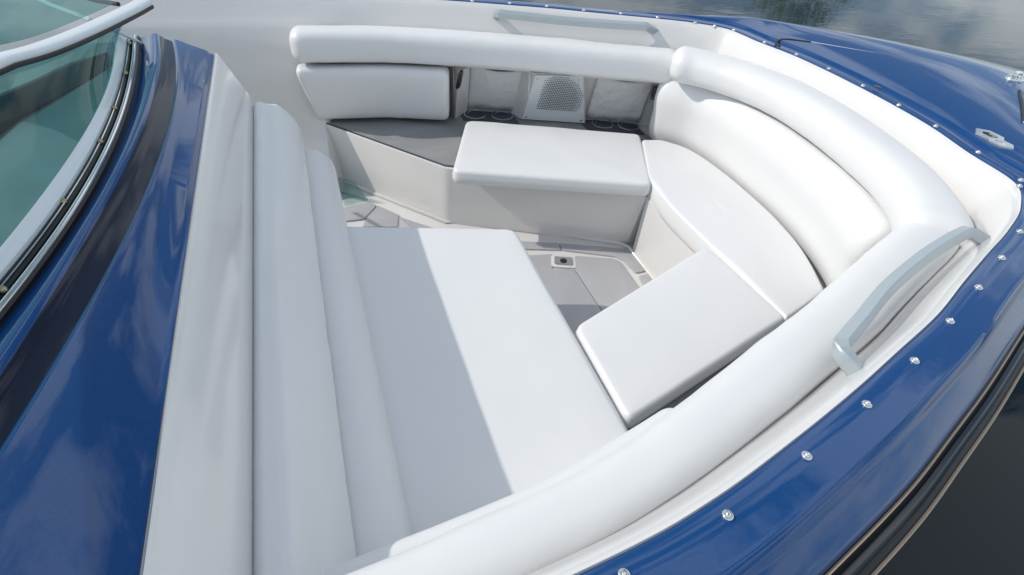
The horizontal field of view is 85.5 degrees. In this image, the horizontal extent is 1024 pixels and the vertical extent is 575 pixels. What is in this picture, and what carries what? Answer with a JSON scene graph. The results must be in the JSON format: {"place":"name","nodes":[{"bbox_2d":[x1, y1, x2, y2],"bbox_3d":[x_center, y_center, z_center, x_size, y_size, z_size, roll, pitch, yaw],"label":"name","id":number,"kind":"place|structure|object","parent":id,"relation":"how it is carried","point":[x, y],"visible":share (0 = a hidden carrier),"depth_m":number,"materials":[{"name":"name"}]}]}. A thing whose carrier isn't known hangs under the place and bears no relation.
{"place":"outdoors","nodes":[
{"label":"outdoors","id":0,"kind":"place"},
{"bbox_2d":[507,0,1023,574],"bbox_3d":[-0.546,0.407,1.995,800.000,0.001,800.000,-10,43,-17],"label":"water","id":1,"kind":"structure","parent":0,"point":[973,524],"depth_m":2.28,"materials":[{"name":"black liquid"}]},
{"bbox_2d":[0,0,1023,574],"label":"speedboat","id":2,"kind":"object","parent":1,"relation":"on","point":[192,192],"visible":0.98,"depth_m":1.03,"materials":[{"name":"blue plastic"}]},
{"bbox_2d":[348,227,627,534],"bbox_3d":[-0.123,0.170,1.389,0.588,0.092,1.194,-10,43,-17],"label":"seat cushion","id":3,"kind":"object","parent":2,"relation":"on","point":[492,389],"visible":0.73,"depth_m":1.30,"materials":[{"name":"white leather"}]},
{"bbox_2d":[452,121,650,196],"bbox_3d":[0.160,-0.514,2.175,0.751,0.067,0.434,4,41,-2],"label":"seat cushion","id":4,"kind":"object","parent":2,"relation":"on","point":[535,157],"visible":1,"depth_m":2.09,"materials":[{"name":"white leather"}]},
{"bbox_2d":[575,248,782,428],"bbox_3d":[0.438,0.099,1.512,0.691,0.059,0.343,-23,49,-29],"label":"seat cushion","id":5,"kind":"object","parent":2,"relation":"on","point":[651,347],"visible":0.97,"depth_m":1.45,"materials":[{"name":"white leather"}]},
{"bbox_2d":[641,140,822,323],"bbox_3d":[0.726,-0.251,1.960,0.350,0.092,1.060,-10,43,-17],"label":"seat cushion","id":6,"kind":"object","parent":2,"relation":"on","point":[699,202],"visible":0.87,"depth_m":1.86,"materials":[{"name":"white leather"}]}
]}

